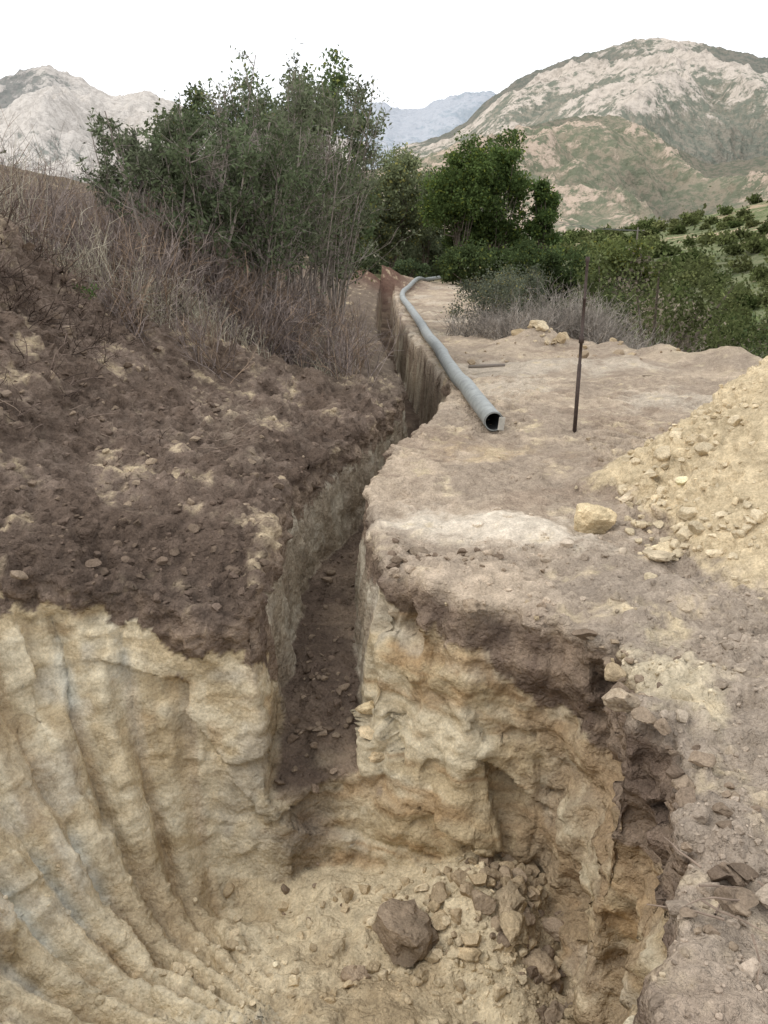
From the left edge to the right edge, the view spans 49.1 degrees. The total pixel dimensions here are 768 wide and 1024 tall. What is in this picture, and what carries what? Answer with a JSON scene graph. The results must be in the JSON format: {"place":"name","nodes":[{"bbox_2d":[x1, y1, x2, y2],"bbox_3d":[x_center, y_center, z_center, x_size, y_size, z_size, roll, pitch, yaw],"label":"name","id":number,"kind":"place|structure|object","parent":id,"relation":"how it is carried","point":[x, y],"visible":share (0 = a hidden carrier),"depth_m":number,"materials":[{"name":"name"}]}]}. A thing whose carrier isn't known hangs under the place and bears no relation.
{"place":"outdoors","nodes":[
{"label":"outdoors","id":0,"kind":"place"},
{"bbox_2d":[0,65,365,193],"bbox_3d":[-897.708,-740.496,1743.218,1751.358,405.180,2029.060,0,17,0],"label":"mountain","id":1,"kind":"structure","parent":0,"point":[47,99],"depth_m":1494.18,"materials":[{"name":"grey stone"}]},
{"bbox_2d":[202,91,496,169],"bbox_3d":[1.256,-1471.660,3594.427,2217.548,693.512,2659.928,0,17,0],"label":"blue mountain","id":2,"kind":"structure","parent":0,"point":[438,118],"depth_m":3576.01,"materials":[{"name":"blue stone"}]},
{"bbox_2d":[0,165,767,1023],"bbox_3d":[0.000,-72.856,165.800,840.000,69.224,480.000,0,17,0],"label":"ground","id":3,"kind":"structure","parent":0,"point":[146,757],"depth_m":5.44,"materials":[{"name":"beige soil"}]},
{"bbox_2d":[72,280,98,303],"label":"green weed","id":4,"kind":"object","parent":3,"relation":"on","point":[89,290],"visible":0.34,"depth_m":9.23,"materials":[{"name":"green plant"}]},
{"bbox_2d":[0,177,188,471],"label":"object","id":5,"kind":"object","parent":3,"relation":"on","point":[45,250],"visible":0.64,"depth_m":8.11,"materials":[{"name":"plant"}]},
{"bbox_2d":[71,116,177,252],"bbox_3d":[-3.810,-4.805,12.650,1.703,2.222,1.525,-10,20,-29],"label":"willow shrub","id":6,"kind":"object","parent":3,"relation":"on","point":[104,173],"visible":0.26,"depth_m":12.34,"materials":[{"name":"green plant"}]},
{"bbox_2d":[98,108,229,253],"bbox_3d":[-2.954,-4.530,12.022,2.006,2.385,1.366,-6,18,-18],"label":"willow shrub","id":7,"kind":"object","parent":3,"relation":"on","point":[141,161],"visible":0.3,"depth_m":11.63,"materials":[{"name":"green plant"}]},
{"bbox_2d":[82,93,268,310],"bbox_3d":[-2.695,-4.188,11.623,2.485,2.909,2.224,0,17,0],"label":"willow shrub","id":8,"kind":"object","parent":3,"relation":"on","point":[189,171],"visible":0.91,"depth_m":11.21,"materials":[{"name":"green plant"}]},
{"bbox_2d":[141,77,237,262],"bbox_3d":[-4.413,-7.990,20.473,2.982,4.559,2.884,-3,18,-10],"label":"willow tree","id":9,"kind":"object","parent":3,"relation":"on","point":[196,102],"visible":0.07,"depth_m":19.72,"materials":[{"name":"green plant"}]},
{"bbox_2d":[0,107,419,385],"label":"dry brush","id":10,"kind":"object","parent":3,"relation":"on","point":[241,302],"visible":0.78,"depth_m":11.40,"materials":[{"name":"brown plant"}]},
{"bbox_2d":[165,41,308,289],"bbox_3d":[-2.462,-5.405,13.978,3.198,4.254,2.378,-9,20,-27],"label":"willow shrub","id":11,"kind":"object","parent":3,"relation":"on","point":[233,114],"visible":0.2,"depth_m":13.55,"materials":[{"name":"green plant"}]},
{"bbox_2d":[204,101,332,340],"bbox_3d":[-1.722,-4.229,12.270,1.982,3.370,2.220,0,17,0],"label":"willow shrub","id":12,"kind":"object","parent":3,"relation":"on","point":[285,183],"visible":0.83,"depth_m":11.88,"materials":[{"name":"green plant"}]},
{"bbox_2d":[215,60,330,303],"bbox_3d":[-2.578,-7.490,19.608,3.012,5.350,3.166,0,17,0],"label":"willow tree","id":13,"kind":"object","parent":3,"relation":"on","point":[256,83],"visible":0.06,"depth_m":18.80,"materials":[{"name":"green plant"}]},
{"bbox_2d":[226,38,398,330],"bbox_3d":[-1.650,-4.720,12.892,3.322,4.725,2.526,-9,20,-28],"label":"willow shrub","id":14,"kind":"object","parent":3,"relation":"on","point":[295,110],"visible":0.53,"depth_m":12.91,"materials":[{"name":"green plant"}]},
{"bbox_2d":[277,44,387,319],"bbox_3d":[-1.065,-7.299,19.249,2.518,6.148,2.777,0,17,0],"label":"willow tree","id":15,"kind":"object","parent":3,"relation":"on","point":[339,79],"visible":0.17,"depth_m":18.60,"materials":[{"name":"green plant"}]},
{"bbox_2d":[260,64,427,345],"bbox_3d":[-0.935,-5.189,14.577,2.837,4.848,3.334,-4,18,-12],"label":"willow shrub","id":16,"kind":"object","parent":3,"relation":"on","point":[343,206],"visible":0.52,"depth_m":14.70,"materials":[{"name":"green plant"}]},
{"bbox_2d":[340,965,370,981],"bbox_3d":[-0.165,2.609,4.729,0.162,0.125,0.134,-12,21,-33],"label":"rock","id":17,"kind":"object","parent":3,"relation":"on","point":[352,973],"visible":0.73,"depth_m":4.70,"materials":[{"name":"beige stone"}]},
{"bbox_2d":[333,166,386,258],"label":"cottonwood tree","id":18,"kind":"object","parent":3,"relation":"on","point":[370,208],"visible":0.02,"depth_m":57.69,"materials":[{"name":"green plant"}]},
{"bbox_2d":[355,700,373,714],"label":"rock","id":19,"kind":"object","parent":3,"relation":"on","point":[366,708],"visible":0.67,"depth_m":5.71,"materials":[{"name":"beige stone"}]},
{"bbox_2d":[358,725,374,739],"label":"rock","id":20,"kind":"object","parent":3,"relation":"on","point":[366,732],"visible":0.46,"depth_m":5.63,"materials":[{"name":"beige stone"}]},
{"bbox_2d":[368,751,384,762],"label":"rock","id":21,"kind":"object","parent":3,"relation":"on","point":[377,757],"visible":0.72,"depth_m":5.53,"materials":[{"name":"beige stone"}]},
{"bbox_2d":[0,219,767,1023],"bbox_3d":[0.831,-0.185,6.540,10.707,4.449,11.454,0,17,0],"label":"dirt clods","id":22,"kind":"object","parent":3,"relation":"on","point":[752,967],"visible":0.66,"depth_m":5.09,"materials":[{"name":"brown soil"}]},
{"bbox_2d":[0,338,767,984],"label":"dead twigs","id":23,"kind":"object","parent":3,"relation":"on","point":[666,838],"visible":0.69,"depth_m":2.75,"materials":[{"name":"brown plant"}]},
{"bbox_2d":[145,600,626,1023],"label":"rock rubble","id":24,"kind":"object","parent":3,"relation":"on","point":[496,875],"visible":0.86,"depth_m":4.91,"materials":[{"name":"beige stone"}]},
{"bbox_2d":[365,136,440,267],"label":"cottonwood tree","id":25,"kind":"object","parent":3,"relation":"on","point":[397,178],"visible":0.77,"depth_m":60.60,"materials":[{"name":"green plant"}]},
{"bbox_2d":[372,898,438,966],"bbox_3d":[0.117,2.441,4.914,0.313,0.303,0.480,-8,19,-24],"label":"boulder","id":26,"kind":"object","parent":3,"relation":"on","point":[406,932],"visible":0.98,"depth_m":4.78,"materials":[{"name":"brown stone"}]},
{"bbox_2d":[378,257,436,281],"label":"bush","id":27,"kind":"object","parent":3,"relation":"on","point":[410,268],"visible":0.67,"depth_m":51.24,"materials":[{"name":"green plant"}]},
{"bbox_2d":[409,547,427,555],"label":"rock","id":28,"kind":"object","parent":3,"relation":"on","point":[414,550],"visible":0.66,"depth_m":5.70,"materials":[{"name":"beige stone"}]},
{"bbox_2d":[418,432,428,439],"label":"rock","id":29,"kind":"object","parent":3,"relation":"on","point":[423,435],"visible":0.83,"depth_m":8.97,"materials":[{"name":"beige stone"}]},
{"bbox_2d":[405,164,445,275],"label":"cottonwood tree","id":30,"kind":"object","parent":3,"relation":"on","point":[430,251],"visible":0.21,"depth_m":66.10,"materials":[{"name":"green plant"}]},
{"bbox_2d":[400,276,504,431],"bbox_3d":[1.668,-8.432,32.698,2.531,0.494,48.855,1,17,4],"label":"pipe","id":31,"kind":"object","parent":3,"relation":"on","point":[482,406],"visible":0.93,"depth_m":12.14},
{"bbox_2d":[411,128,510,283],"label":"oak tree","id":32,"kind":"object","parent":3,"relation":"on","point":[450,204],"visible":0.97,"depth_m":53.18,"materials":[{"name":"green plant"}]},
{"bbox_2d":[457,947,480,961],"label":"rock","id":33,"kind":"object","parent":3,"relation":"on","point":[472,954],"visible":1,"depth_m":4.68,"materials":[{"name":"beige stone"}]},
{"bbox_2d":[429,238,512,288],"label":"shrub","id":34,"kind":"object","parent":3,"relation":"on","point":[456,261],"visible":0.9,"depth_m":46.98,"materials":[{"name":"green plant"}]},
{"bbox_2d":[463,598,484,612],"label":"rock","id":35,"kind":"object","parent":3,"relation":"on","point":[471,605],"visible":1,"depth_m":4.93,"materials":[{"name":"beige stone"}]},
{"bbox_2d":[478,855,493,866],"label":"rock","id":36,"kind":"object","parent":3,"relation":"on","point":[488,861],"visible":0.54,"depth_m":5.22,"materials":[{"name":"brown stone"}]},
{"bbox_2d":[468,364,504,367],"bbox_3d":[1.729,-2.457,14.139,0.620,0.060,0.058,-3,18,-4],"label":"wooden stick","id":37,"kind":"object","parent":3,"relation":"on","point":[485,365],"visible":1,"depth_m":14.12,"materials":[{"name":"brown wood"}]},
{"bbox_2d":[440,264,533,333],"bbox_3d":[2.644,-5.117,20.690,2.146,1.897,2.361,-9,20,-27],"label":"coyote bush","id":38,"kind":"object","parent":3,"relation":"on","point":[481,293],"visible":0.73,"depth_m":20.66,"materials":[{"name":"green plant"}]},
{"bbox_2d":[462,126,538,285],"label":"oak tree","id":39,"kind":"object","parent":3,"relation":"on","point":[511,181],"visible":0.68,"depth_m":54.57,"materials":[{"name":"green plant"}]},
{"bbox_2d":[493,880,524,916],"bbox_3d":[0.722,2.311,4.943,0.164,0.184,0.225,16,23,41],"label":"rock","id":40,"kind":"object","parent":3,"relation":"on","point":[508,897],"visible":0.73,"depth_m":4.92,"materials":[{"name":"beige stone"}]},
{"bbox_2d":[499,910,528,945],"bbox_3d":[0.744,2.387,4.790,0.172,0.159,0.187,0,17,0],"label":"rock","id":41,"kind":"object","parent":3,"relation":"on","point":[513,924],"visible":0.99,"depth_m":4.77,"materials":[{"name":"beige stone"}]},
{"bbox_2d":[485,255,554,319],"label":"coyote bush","id":42,"kind":"object","parent":3,"relation":"on","point":[531,275],"visible":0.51,"depth_m":22.53,"materials":[{"name":"green plant"}]},
{"bbox_2d":[522,948,560,984],"bbox_3d":[0.885,2.584,4.760,0.254,0.165,0.142,15,23,39],"label":"rock","id":43,"kind":"object","parent":3,"relation":"on","point":[543,962],"visible":0.73,"depth_m":4.71,"materials":[{"name":"beige stone"}]},
{"bbox_2d":[317,186,767,358],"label":"distant woodland","id":44,"kind":"object","parent":3,"relation":"on","point":[749,336],"visible":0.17,"depth_m":29.88,"materials":[{"name":"green plant"}]},
{"bbox_2d":[522,174,562,280],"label":"oak tree","id":45,"kind":"object","parent":3,"relation":"on","point":[539,226],"visible":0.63,"depth_m":55.89,"materials":[{"name":"green plant"}]},
{"bbox_2d":[492,236,595,308],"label":"oak tree","id":46,"kind":"object","parent":3,"relation":"on","point":[549,259],"visible":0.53,"depth_m":44.35,"materials":[{"name":"green plant"}]},
{"bbox_2d":[443,320,680,375],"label":"spoil rocks","id":47,"kind":"object","parent":3,"relation":"on","point":[542,325],"visible":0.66,"depth_m":17.71,"materials":[{"name":"beige stone"}]},
{"bbox_2d":[573,257,589,432],"bbox_3d":[2.186,-1.746,9.366,0.061,2.100,0.058,0,17,0],"label":"steel survey rod","id":48,"kind":"object","parent":3,"relation":"on","point":[581,342],"visible":0.86,"depth_m":9.34,"materials":[{"name":"brown metal"}]},
{"bbox_2d":[574,503,616,533],"bbox_3d":[1.578,0.087,6.286,0.307,0.294,0.242,12,21,34],"label":"boulder","id":49,"kind":"object","parent":3,"relation":"on","point":[593,519],"visible":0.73,"depth_m":6.21,"materials":[{"name":"beige stone"}]},
{"bbox_2d":[434,273,767,355],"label":"gray brush","id":50,"kind":"object","parent":3,"relation":"on","point":[599,328],"visible":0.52,"depth_m":19.87,"materials":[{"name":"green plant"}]},
{"bbox_2d":[465,382,767,599],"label":"sandstone rubble","id":51,"kind":"object","parent":3,"relation":"on","point":[702,447],"visible":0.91,"depth_m":6.14,"materials":[{"name":"beige stone"}]},
{"bbox_2d":[574,232,664,315],"bbox_3d":[11.543,-10.348,40.844,4.581,6.246,5.411,0,17,0],"label":"oak tree","id":52,"kind":"object","parent":3,"relation":"on","point":[642,245],"visible":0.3,"depth_m":39.37,"materials":[{"name":"green plant"}]},
{"bbox_2d":[602,688,641,711],"bbox_3d":[1.095,0.850,3.816,0.197,0.129,0.123,0,17,0],"label":"rock","id":53,"kind":"object","parent":3,"relation":"on","point":[614,697],"visible":0.94,"depth_m":3.79,"materials":[{"name":"beige stone"}]},
{"bbox_2d":[618,492,633,502],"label":"rock","id":54,"kind":"object","parent":3,"relation":"on","point":[626,497],"visible":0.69,"depth_m":6.77,"materials":[{"name":"beige stone"}]},
{"bbox_2d":[642,548,675,562],"bbox_3d":[1.849,0.309,5.680,0.201,0.075,0.182,14,22,37],"label":"rock","id":55,"kind":"object","parent":3,"relation":"on","point":[659,556],"visible":0.98,"depth_m":5.64,"materials":[{"name":"beige stone"}]},
{"bbox_2d":[651,541,673,552],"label":"rock","id":56,"kind":"object","parent":3,"relation":"on","point":[663,546],"visible":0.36,"depth_m":5.84,"materials":[{"name":"beige stone"}]},
{"bbox_2d":[0,0,767,108],"label":"sky","id":57,"kind":"structure","parent":0,"point":[420,53],"materials":[{"name":"white"}]},
{"bbox_2d":[360,114,767,256],"bbox_3d":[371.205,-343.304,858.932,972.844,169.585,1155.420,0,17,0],"label":"hill","id":58,"kind":"structure","parent":0,"point":[614,172],"depth_m":699.52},
{"bbox_2d":[395,37,767,163],"bbox_3d":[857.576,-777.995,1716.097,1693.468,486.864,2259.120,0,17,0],"label":"mountain","id":59,"kind":"structure","parent":0,"point":[705,103],"depth_m":1433.66,"materials":[{"name":"grey stone"}]},
{"bbox_2d":[562,200,767,327],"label":"hillside","id":60,"kind":"structure","parent":0,"point":[759,210],"depth_m":202.53,"materials":[{"name":"green plant"}]},
{"bbox_2d":[437,192,767,324],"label":"hillside bushes","id":61,"kind":"object","parent":60,"relation":"on","point":[757,244],"visible":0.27,"depth_m":199.17,"materials":[{"name":"green plant"}]}
]}

